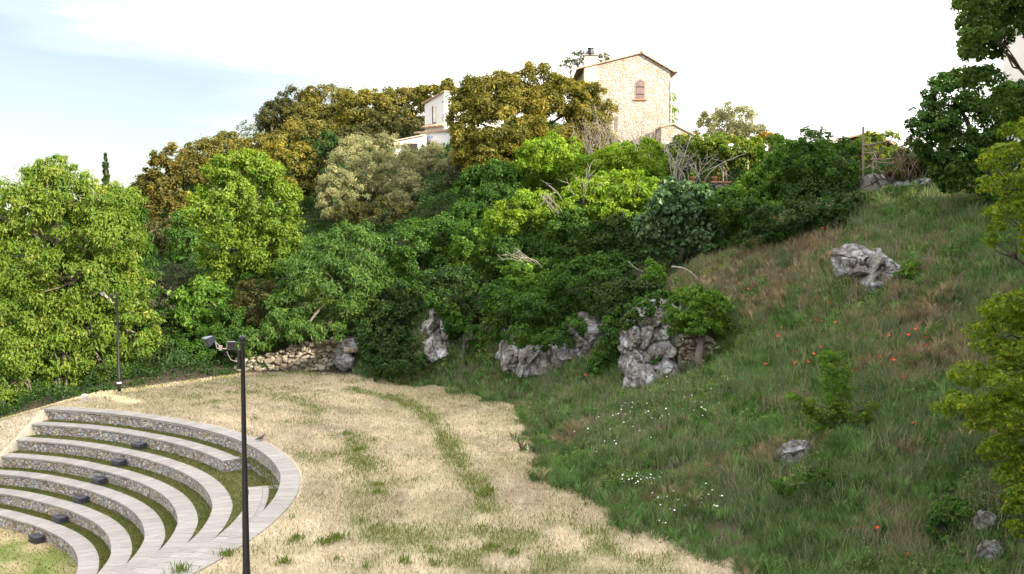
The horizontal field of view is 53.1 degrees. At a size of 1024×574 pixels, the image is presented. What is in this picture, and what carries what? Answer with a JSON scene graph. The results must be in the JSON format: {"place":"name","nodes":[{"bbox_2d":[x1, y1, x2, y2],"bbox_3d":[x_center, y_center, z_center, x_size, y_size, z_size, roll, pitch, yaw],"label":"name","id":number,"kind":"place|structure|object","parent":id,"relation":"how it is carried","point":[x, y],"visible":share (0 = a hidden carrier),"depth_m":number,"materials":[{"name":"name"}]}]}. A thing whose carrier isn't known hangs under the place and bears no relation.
{"place":"outdoors","nodes":[
{"label":"outdoors","id":0,"kind":"place"},
{"bbox_2d":[0,409,48,467],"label":"terrace bank","id":1,"kind":"structure","parent":0,"point":[27,429],"depth_m":42.05,"materials":[{"name":"beige plant"}]},
{"bbox_2d":[0,527,77,573],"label":"lawn","id":2,"kind":"structure","parent":0,"point":[19,541],"depth_m":33.16,"materials":[{"name":"green plant"}]},
{"bbox_2d":[0,508,98,573],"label":"seating terrace","id":3,"kind":"structure","parent":2,"relation":"on","point":[79,549],"depth_m":34.37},
{"bbox_2d":[1,505,110,572],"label":"terrace lawn","id":4,"kind":"structure","parent":0,"point":[77,532],"depth_m":34.14,"materials":[{"name":"plant"}]},
{"bbox_2d":[0,488,131,573],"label":"seating terrace","id":5,"kind":"structure","parent":4,"relation":"on","point":[112,534],"depth_m":35.02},
{"bbox_2d":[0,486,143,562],"bbox_3d":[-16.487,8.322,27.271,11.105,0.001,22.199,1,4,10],"label":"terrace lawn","id":6,"kind":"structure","parent":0,"point":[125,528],"depth_m":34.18,"materials":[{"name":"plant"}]},
{"bbox_2d":[0,470,164,573],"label":"seating terrace","id":7,"kind":"structure","parent":6,"relation":"on","point":[146,520],"depth_m":35.64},
{"bbox_2d":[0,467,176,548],"bbox_3d":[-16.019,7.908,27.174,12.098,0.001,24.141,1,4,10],"label":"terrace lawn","id":8,"kind":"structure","parent":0,"point":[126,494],"depth_m":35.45,"materials":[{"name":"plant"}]},
{"bbox_2d":[1,453,197,573],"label":"seating terrace","id":9,"kind":"structure","parent":8,"relation":"on","point":[178,505],"depth_m":36.16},
{"bbox_2d":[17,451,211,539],"bbox_3d":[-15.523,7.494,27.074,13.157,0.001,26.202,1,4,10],"label":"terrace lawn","id":10,"kind":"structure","parent":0,"point":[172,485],"depth_m":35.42,"materials":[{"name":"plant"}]},
{"bbox_2d":[16,437,232,573],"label":"seating terrace","id":11,"kind":"structure","parent":10,"relation":"on","point":[212,491],"depth_m":36.31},
{"bbox_2d":[0,419,279,573],"bbox_3d":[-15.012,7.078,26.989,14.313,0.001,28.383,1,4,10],"label":"terrace lawn","id":12,"kind":"structure","parent":0,"point":[238,489],"depth_m":35.54,"materials":[{"name":"plant"}]},
{"bbox_2d":[31,421,249,472],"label":"seating terrace","id":13,"kind":"structure","parent":12,"relation":"on","point":[222,461],"depth_m":39.60,"materials":[{"name":"grey stone"}]},
{"bbox_2d":[159,485,278,573],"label":"seating terrace","id":14,"kind":"structure","parent":12,"relation":"on","point":[257,498],"depth_m":28.82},
{"bbox_2d":[0,369,762,573],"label":"meadow","id":15,"kind":"structure","parent":0,"point":[492,561],"depth_m":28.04,"materials":[{"name":"beige plant"}]},
{"bbox_2d":[44,406,299,573],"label":"seating terrace","id":16,"kind":"structure","parent":15,"relation":"on","point":[282,468],"depth_m":36.20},
{"bbox_2d":[202,335,250,573],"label":"lamp post","id":17,"kind":"object","parent":15,"relation":"on","point":[211,339],"visible":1,"depth_m":20.41,"materials":[{"name":"black metal"}]},
{"bbox_2d":[104,372,744,573],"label":"grass tufts","id":18,"kind":"object","parent":15,"relation":"on","point":[227,553],"visible":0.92,"depth_m":25.47,"materials":[{"name":"green plant"}]},
{"bbox_2d":[0,0,1003,215],"label":"sky","id":19,"kind":"structure","parent":0,"point":[84,80],"materials":[{"name":"white"}]},
{"bbox_2d":[0,115,1023,573],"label":"hillside","id":20,"kind":"structure","parent":0,"point":[722,525],"depth_m":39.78,"materials":[{"name":"green plant"}]},
{"bbox_2d":[0,153,166,410],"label":"walnut tree","id":21,"kind":"object","parent":20,"relation":"on","point":[67,315],"visible":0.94,"depth_m":49.60,"materials":[{"name":"green plant"}]},
{"bbox_2d":[114,195,164,351],"bbox_3d":[-20.358,-0.382,55.717,2.673,9.437,2.429,0,4,0],"label":"walnut tree","id":22,"kind":"object","parent":20,"relation":"on","point":[149,258],"visible":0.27,"depth_m":55.36,"materials":[{"name":"green plant"}]},
{"bbox_2d":[123,302,200,361],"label":"shrub","id":23,"kind":"object","parent":20,"relation":"on","point":[173,329],"visible":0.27,"depth_m":55.02,"materials":[{"name":"green plant"}]},
{"bbox_2d":[144,217,187,257],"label":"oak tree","id":24,"kind":"object","parent":20,"relation":"on","point":[158,235],"visible":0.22,"depth_m":73.95,"materials":[{"name":"green plant"}]},
{"bbox_2d":[139,262,198,310],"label":"shrub","id":25,"kind":"object","parent":20,"relation":"on","point":[180,274],"visible":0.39,"depth_m":61.29,"materials":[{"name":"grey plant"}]},
{"bbox_2d":[138,174,200,228],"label":"oak tree","id":26,"kind":"object","parent":20,"relation":"on","point":[170,202],"visible":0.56,"depth_m":78.75,"materials":[{"name":"brown plant"}]},
{"bbox_2d":[137,141,213,193],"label":"oak tree","id":27,"kind":"object","parent":20,"relation":"on","point":[185,164],"visible":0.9,"depth_m":85.19,"materials":[{"name":"green plant"}]},
{"bbox_2d":[161,206,213,265],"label":"oak tree","id":28,"kind":"object","parent":20,"relation":"on","point":[175,231],"visible":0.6,"depth_m":69.89,"materials":[{"name":"green plant"}]},
{"bbox_2d":[164,272,238,332],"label":"shrub","id":29,"kind":"object","parent":20,"relation":"on","point":[185,309],"visible":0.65,"depth_m":54.97,"materials":[{"name":"green plant"}]},
{"bbox_2d":[157,300,254,365],"bbox_3d":[-16.191,2.695,54.649,5.264,4.064,3.283,0,4,0],"label":"shrub","id":30,"kind":"object","parent":20,"relation":"on","point":[221,333],"visible":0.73,"depth_m":53.91,"materials":[{"name":"green plant"}]},
{"bbox_2d":[174,129,270,174],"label":"oak tree","id":31,"kind":"object","parent":20,"relation":"on","point":[206,145],"visible":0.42,"depth_m":88.53,"materials":[{"name":"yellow plant"}]},
{"bbox_2d":[178,147,306,285],"bbox_3d":[-15.256,-3.192,59.156,7.231,9.813,4.902,0,4,0],"label":"maple tree","id":32,"kind":"object","parent":20,"relation":"on","point":[276,228],"visible":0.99,"depth_m":58.17,"materials":[{"name":"green plant"}]},
{"bbox_2d":[220,277,290,352],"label":"shrub","id":33,"kind":"object","parent":20,"relation":"on","point":[251,302],"visible":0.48,"depth_m":54.52,"materials":[{"name":"green plant"}]},
{"bbox_2d":[223,237,308,302],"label":"shrub","id":34,"kind":"object","parent":20,"relation":"on","point":[274,275],"visible":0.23,"depth_m":59.08,"materials":[{"name":"green plant"}]},
{"bbox_2d":[233,337,336,370],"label":"stone wall","id":35,"kind":"structure","parent":20,"relation":"on","point":[295,357],"depth_m":53.47,"materials":[{"name":"beige stone"}]},
{"bbox_2d":[253,84,316,136],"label":"oak tree","id":36,"kind":"object","parent":20,"relation":"on","point":[277,104],"visible":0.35,"depth_m":102.85,"materials":[{"name":"green plant"}]},
{"bbox_2d":[255,138,326,205],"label":"oak tree","id":37,"kind":"object","parent":20,"relation":"on","point":[289,159],"visible":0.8,"depth_m":76.69,"materials":[{"name":"brown plant"}]},
{"bbox_2d":[255,116,342,162],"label":"oak tree","id":38,"kind":"object","parent":20,"relation":"on","point":[314,128],"visible":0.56,"depth_m":86.30,"materials":[{"name":"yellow plant"}]},
{"bbox_2d":[236,218,395,358],"bbox_3d":[-10.208,0.004,53.529,8.165,7.200,4.598,0,4,0],"label":"ash tree","id":39,"kind":"object","parent":20,"relation":"on","point":[351,303],"visible":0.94,"depth_m":52.94,"materials":[{"name":"green plant"}]},
{"bbox_2d":[282,82,364,134],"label":"oak tree","id":40,"kind":"object","parent":20,"relation":"on","point":[315,108],"visible":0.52,"depth_m":99.75,"materials":[{"name":"green plant"}]},
{"bbox_2d":[314,161,380,220],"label":"olive tree","id":41,"kind":"object","parent":20,"relation":"on","point":[331,192],"visible":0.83,"depth_m":69.29,"materials":[{"name":"green plant"}]},
{"bbox_2d":[324,131,410,174],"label":"olive tree","id":42,"kind":"object","parent":20,"relation":"on","point":[342,154],"visible":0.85,"depth_m":75.08,"materials":[{"name":"green plant"}]},
{"bbox_2d":[333,85,404,132],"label":"oak tree","id":43,"kind":"object","parent":20,"relation":"on","point":[365,95],"visible":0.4,"depth_m":95.59,"materials":[{"name":"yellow plant"}]},
{"bbox_2d":[327,195,425,232],"bbox_3d":[-8.018,-4.309,65.801,7.531,3.258,4.356,0,4,0],"label":"olive tree","id":44,"kind":"object","parent":20,"relation":"on","point":[357,211],"visible":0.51,"depth_m":64.88,"materials":[{"name":"green plant"}]},
{"bbox_2d":[354,322,420,371],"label":"shrub","id":45,"kind":"object","parent":20,"relation":"on","point":[386,352],"visible":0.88,"depth_m":50.95,"materials":[{"name":"green plant"}]},
{"bbox_2d":[355,108,424,145],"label":"oak tree","id":46,"kind":"object","parent":20,"relation":"on","point":[391,125],"visible":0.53,"depth_m":89.50,"materials":[{"name":"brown plant"}]},
{"bbox_2d":[353,277,427,353],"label":"shrub","id":47,"kind":"object","parent":20,"relation":"on","point":[387,319],"visible":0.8,"depth_m":52.22,"materials":[{"name":"green plant"}]},
{"bbox_2d":[341,148,440,212],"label":"olive tree","id":48,"kind":"object","parent":20,"relation":"on","point":[398,182],"visible":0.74,"depth_m":69.06,"materials":[{"name":"green plant"}]},
{"bbox_2d":[361,85,428,131],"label":"oak tree","id":49,"kind":"object","parent":20,"relation":"on","point":[406,94],"visible":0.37,"depth_m":95.48,"materials":[{"name":"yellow plant"}]},
{"bbox_2d":[372,217,454,300],"bbox_3d":[-5.237,-1.223,55.120,5.275,5.197,3.816,0,4,0],"label":"shrub","id":50,"kind":"object","parent":20,"relation":"on","point":[412,261],"visible":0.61,"depth_m":54.26,"materials":[{"name":"green plant"}]},
{"bbox_2d":[372,352,458,382],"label":"shrub","id":51,"kind":"object","parent":20,"relation":"on","point":[402,367],"visible":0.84,"depth_m":49.08,"materials":[{"name":"green plant"}]},
{"bbox_2d":[396,140,457,180],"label":"olive tree","id":52,"kind":"object","parent":20,"relation":"on","point":[434,149],"visible":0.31,"depth_m":72.19,"materials":[{"name":"green plant"}]},
{"bbox_2d":[421,300,450,361],"bbox_3d":[-3.635,2.272,50.740,2.039,3.739,2.440,0,4,0],"label":"rock face","id":53,"kind":"object","parent":20,"relation":"on","point":[435,349],"visible":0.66,"depth_m":50.20},
{"bbox_2d":[422,290,462,330],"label":"shrub","id":54,"kind":"object","parent":53,"relation":"on","point":[435,303],"visible":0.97,"depth_m":49.30,"materials":[{"name":"green plant"}]},
{"bbox_2d":[414,202,488,271],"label":"shrub","id":55,"kind":"object","parent":20,"relation":"on","point":[449,222],"visible":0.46,"depth_m":56.19,"materials":[{"name":"green plant"}]},
{"bbox_2d":[422,261,485,344],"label":"shrub","id":56,"kind":"object","parent":20,"relation":"on","point":[455,281],"visible":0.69,"depth_m":49.91,"materials":[{"name":"green plant"}]},
{"bbox_2d":[414,90,503,154],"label":"white house","id":57,"kind":"structure","parent":20,"relation":"on","point":[434,126],"depth_m":83.71,"materials":[{"name":"paint"}]},
{"bbox_2d":[451,316,495,363],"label":"shrub","id":58,"kind":"object","parent":20,"relation":"on","point":[460,328],"visible":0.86,"depth_m":48.74,"materials":[{"name":"green plant"}]},
{"bbox_2d":[447,214,503,294],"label":"shrub","id":59,"kind":"object","parent":20,"relation":"on","point":[463,253],"visible":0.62,"depth_m":52.86,"materials":[{"name":"green plant"}]},
{"bbox_2d":[451,158,529,223],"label":"shrub","id":60,"kind":"object","parent":20,"relation":"on","point":[477,199],"visible":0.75,"depth_m":57.92,"materials":[{"name":"green plant"}]},
{"bbox_2d":[0,115,991,417],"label":"undergrowth","id":61,"kind":"object","parent":20,"relation":"on","point":[314,227],"visible":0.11,"depth_m":54.86,"materials":[{"name":"green plant"}]},
{"bbox_2d":[496,322,519,373],"bbox_3d":[0.024,2.874,46.826,1.629,2.433,2.560,0,4,0],"label":"rock face","id":62,"kind":"object","parent":20,"relation":"on","point":[506,354],"visible":0.57,"depth_m":46.36},
{"bbox_2d":[475,277,520,345],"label":"shrub","id":63,"kind":"object","parent":62,"relation":"on","point":[494,293],"visible":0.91,"depth_m":46.69,"materials":[{"name":"green plant"}]},
{"bbox_2d":[483,187,558,257],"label":"shrub","id":64,"kind":"object","parent":20,"relation":"on","point":[516,214],"visible":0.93,"depth_m":51.98,"materials":[{"name":"green plant"}]},
{"bbox_2d":[475,213,572,276],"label":"shrub","id":65,"kind":"object","parent":20,"relation":"on","point":[529,242],"visible":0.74,"depth_m":51.76,"materials":[{"name":"green plant"}]},
{"bbox_2d":[498,254,553,300],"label":"shrub","id":66,"kind":"object","parent":20,"relation":"on","point":[529,271],"visible":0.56,"depth_m":49.95,"materials":[{"name":"green plant"}]},
{"bbox_2d":[442,58,621,181],"bbox_3d":[1.175,-10.437,65.206,11.357,7.851,6.879,0,4,0],"label":"oak tree","id":67,"kind":"object","parent":20,"relation":"on","point":[499,95],"visible":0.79,"depth_m":63.53,"materials":[{"name":"green plant"}]},
{"bbox_2d":[515,338,575,378],"bbox_3d":[1.628,3.255,45.370,3.652,2.435,2.039,1,4,14],"label":"rock face","id":68,"kind":"object","parent":20,"relation":"on","point":[529,364],"visible":0.51,"depth_m":45.00},
{"bbox_2d":[507,130,586,198],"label":"shrub","id":69,"kind":"object","parent":20,"relation":"on","point":[541,162],"visible":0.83,"depth_m":57.65,"materials":[{"name":"green plant"}]},
{"bbox_2d":[508,282,588,340],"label":"shrub","id":70,"kind":"object","parent":20,"relation":"on","point":[526,304],"visible":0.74,"depth_m":45.82,"materials":[{"name":"green plant"}]},
{"bbox_2d":[531,201,623,278],"bbox_3d":[3.367,-2.201,50.992,4.844,4.174,3.248,2,4,27],"label":"shrub","id":71,"kind":"object","parent":20,"relation":"on","point":[576,242],"visible":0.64,"depth_m":50.39,"materials":[{"name":"green plant"}]},
{"bbox_2d":[566,312,603,364],"bbox_3d":[3.304,2.568,44.604,1.810,2.816,2.147,0,4,0],"label":"rock face","id":72,"kind":"object","parent":20,"relation":"on","point":[584,344],"visible":0.51,"depth_m":44.03},
{"bbox_2d":[506,311,587,353],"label":"shrub","id":73,"kind":"object","parent":72,"relation":"on","point":[545,339],"visible":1,"depth_m":44.01,"materials":[{"name":"green plant"}]},
{"bbox_2d":[540,250,637,315],"bbox_3d":[3.504,-0.178,45.609,4.470,2.953,2.622,0,4,0],"label":"shrub","id":74,"kind":"object","parent":72,"relation":"on","point":[594,269],"visible":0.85,"depth_m":45.28,"materials":[{"name":"green plant"}]},
{"bbox_2d":[566,139,642,197],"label":"shrub","id":75,"kind":"object","parent":20,"relation":"on","point":[599,159],"visible":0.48,"depth_m":56.24,"materials":[{"name":"green plant"}]},
{"bbox_2d":[554,166,663,228],"bbox_3d":[4.855,-3.819,51.393,5.520,4.530,3.481,0,4,0],"label":"shrub","id":76,"kind":"object","parent":20,"relation":"on","point":[623,186],"visible":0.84,"depth_m":50.80,"materials":[{"name":"green plant"}]},
{"bbox_2d":[591,302,626,366],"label":"shrub","id":77,"kind":"object","parent":20,"relation":"on","point":[610,344],"visible":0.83,"depth_m":41.88,"materials":[{"name":"green plant"}]},
{"bbox_2d":[573,47,677,147],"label":"stone house","id":78,"kind":"structure","parent":20,"relation":"on","point":[635,81],"depth_m":69.25,"materials":[{"name":"stone"}]},
{"bbox_2d":[592,210,669,269],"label":"shrub","id":79,"kind":"object","parent":20,"relation":"on","point":[612,222],"visible":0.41,"depth_m":49.42,"materials":[{"name":"green plant"}]},
{"bbox_2d":[619,362,656,392],"bbox_3d":[4.955,3.723,39.566,1.685,1.504,1.575,1,4,17],"label":"rock face","id":80,"kind":"object","parent":20,"relation":"on","point":[635,373],"visible":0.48,"depth_m":39.52},
{"bbox_2d":[618,135,679,187],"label":"shrub","id":81,"kind":"object","parent":20,"relation":"on","point":[637,159],"visible":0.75,"depth_m":54.77,"materials":[{"name":"green plant"}]},
{"bbox_2d":[615,298,694,374],"bbox_3d":[5.750,2.277,41.254,3.556,3.740,2.313,1,4,18],"label":"rock face","id":82,"kind":"object","parent":20,"relation":"on","point":[656,340],"visible":0.45,"depth_m":40.63},
{"bbox_2d":[590,277,662,318],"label":"shrub","id":83,"kind":"object","parent":82,"relation":"on","point":[610,297],"visible":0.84,"depth_m":42.16,"materials":[{"name":"green plant"}]},
{"bbox_2d":[621,289,679,331],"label":"shrub","id":84,"kind":"object","parent":82,"relation":"on","point":[643,303],"visible":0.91,"depth_m":40.56,"materials":[{"name":"green plant"}]},
{"bbox_2d":[629,174,735,264],"bbox_3d":[7.870,-3.019,47.044,5.034,4.460,3.287,0,4,0],"label":"fig tree","id":85,"kind":"object","parent":20,"relation":"on","point":[667,228],"visible":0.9,"depth_m":46.37,"materials":[{"name":"green plant"}]},
{"bbox_2d":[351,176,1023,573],"bbox_3d":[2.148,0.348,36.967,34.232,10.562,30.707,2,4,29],"label":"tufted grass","id":86,"kind":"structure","parent":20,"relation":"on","point":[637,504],"depth_m":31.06,"materials":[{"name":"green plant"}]},
{"bbox_2d":[355,174,1023,573],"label":"leafy weeds","id":87,"kind":"object","parent":20,"relation":"on","point":[707,384],"visible":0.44,"depth_m":32.65,"materials":[{"name":"green plant"}]},
{"bbox_2d":[661,284,737,367],"bbox_3d":[7.390,1.695,39.867,2.949,3.756,2.107,-2,4,-31],"label":"ornamental bush","id":88,"kind":"object","parent":20,"relation":"on","point":[694,319],"visible":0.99,"depth_m":39.37,"materials":[{"name":"green plant"}]},
{"bbox_2d":[676,333,722,363],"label":"stone wall","id":89,"kind":"structure","parent":20,"relation":"on","point":[685,343],"depth_m":39.90,"materials":[{"name":"grey stone"}]},
{"bbox_2d":[675,181,741,197],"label":"terrace wall","id":90,"kind":"structure","parent":20,"relation":"on","point":[720,184],"depth_m":54.69,"materials":[{"name":"stone"}]},
{"bbox_2d":[695,154,761,180],"bbox_3d":[11.525,-6.567,56.688,4.903,1.883,2.090,0,4,0],"label":"pergola","id":91,"kind":"object","parent":90,"relation":"on","point":[723,167],"visible":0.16,"depth_m":55.82,"materials":[{"name":"brown wood"}]},
{"bbox_2d":[671,131,764,177],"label":"grape vine","id":92,"kind":"object","parent":91,"relation":"attached to","point":[716,145],"visible":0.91,"depth_m":55.55,"materials":[{"name":"green plant"}]},
{"bbox_2d":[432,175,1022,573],"bbox_3d":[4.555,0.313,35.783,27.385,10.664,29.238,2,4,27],"label":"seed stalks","id":93,"kind":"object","parent":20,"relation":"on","point":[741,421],"visible":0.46,"depth_m":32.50,"materials":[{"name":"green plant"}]},
{"bbox_2d":[690,99,771,143],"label":"olive tree","id":94,"kind":"object","parent":20,"relation":"on","point":[741,128],"visible":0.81,"depth_m":68.45,"materials":[{"name":"green plant"}]},
{"bbox_2d":[704,181,785,249],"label":"shrub","id":95,"kind":"object","parent":20,"relation":"on","point":[743,204],"visible":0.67,"depth_m":45.33,"materials":[{"name":"green plant"}]},
{"bbox_2d":[733,132,803,203],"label":"shrub","id":96,"kind":"object","parent":20,"relation":"on","point":[757,175],"visible":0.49,"depth_m":50.38,"materials":[{"name":"green plant"}]},
{"bbox_2d":[740,189,879,249],"bbox_3d":[12.713,-2.748,43.428,6.179,2.873,2.393,0,4,0],"label":"shrub","id":97,"kind":"object","parent":20,"relation":"on","point":[785,229],"visible":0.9,"depth_m":42.98,"materials":[{"name":"green plant"}]},
{"bbox_2d":[770,466,861,498],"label":"bramble","id":98,"kind":"object","parent":20,"relation":"on","point":[809,475],"visible":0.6,"depth_m":25.12,"materials":[{"name":"green plant"}]},
{"bbox_2d":[771,134,871,204],"bbox_3d":[15.013,-4.956,48.315,5.329,4.522,3.422,2,4,24],"label":"shrub","id":99,"kind":"object","parent":20,"relation":"on","point":[814,160],"visible":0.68,"depth_m":47.96,"materials":[{"name":"green plant"}]},
{"bbox_2d":[784,348,880,434],"bbox_3d":[8.674,3.183,27.744,2.718,3.065,1.174,0,4,0],"label":"sapling","id":100,"kind":"object","parent":20,"relation":"on","point":[838,375],"visible":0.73,"depth_m":27.58,"materials":[{"name":"green plant"}]},
{"bbox_2d":[830,243,868,276],"bbox_3d":[12.368,-0.830,36.736,1.337,1.432,1.940,0,4,0],"label":"rock face","id":101,"kind":"object","parent":20,"relation":"on","point":[848,259],"visible":0.82,"depth_m":36.84},
{"bbox_2d":[845,129,904,169],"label":"yellow creeper","id":102,"kind":"object","parent":20,"relation":"on","point":[887,134],"visible":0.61,"depth_m":54.05,"materials":[{"name":"green plant"}]},
{"bbox_2d":[853,245,903,296],"bbox_3d":[13.085,-0.256,36.394,2.123,2.407,2.545,0,4,0],"label":"rock face","id":103,"kind":"object","parent":20,"relation":"on","point":[881,265],"visible":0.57,"depth_m":35.74},
{"bbox_2d":[880,133,936,185],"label":"shrub","id":104,"kind":"object","parent":20,"relation":"on","point":[898,171],"visible":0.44,"depth_m":45.26,"materials":[{"name":"brown plant"}]},
{"bbox_2d":[920,495,980,544],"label":"shrub","id":105,"kind":"object","parent":20,"relation":"on","point":[935,518],"visible":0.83,"depth_m":22.34,"materials":[{"name":"green plant"}]},
{"bbox_2d":[903,64,1023,206],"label":"laurel tree","id":106,"kind":"object","parent":20,"relation":"on","point":[946,131],"visible":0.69,"depth_m":38.29,"materials":[{"name":"green plant"}]},
{"bbox_2d":[928,117,1023,538],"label":"lime tree","id":107,"kind":"object","parent":20,"relation":"on","point":[1000,411],"visible":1,"depth_m":19.71,"materials":[{"name":"green plant"}]},
{"bbox_2d":[948,0,1023,124],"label":"linden tree","id":108,"kind":"object","parent":20,"relation":"on","point":[979,39],"visible":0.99,"depth_m":21.38,"materials":[{"name":"green plant"}]},
{"bbox_2d":[1003,25,1023,172],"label":"village house","id":109,"kind":"structure","parent":20,"relation":"on","point":[1016,48],"depth_m":40.80,"materials":[{"name":"paint"}]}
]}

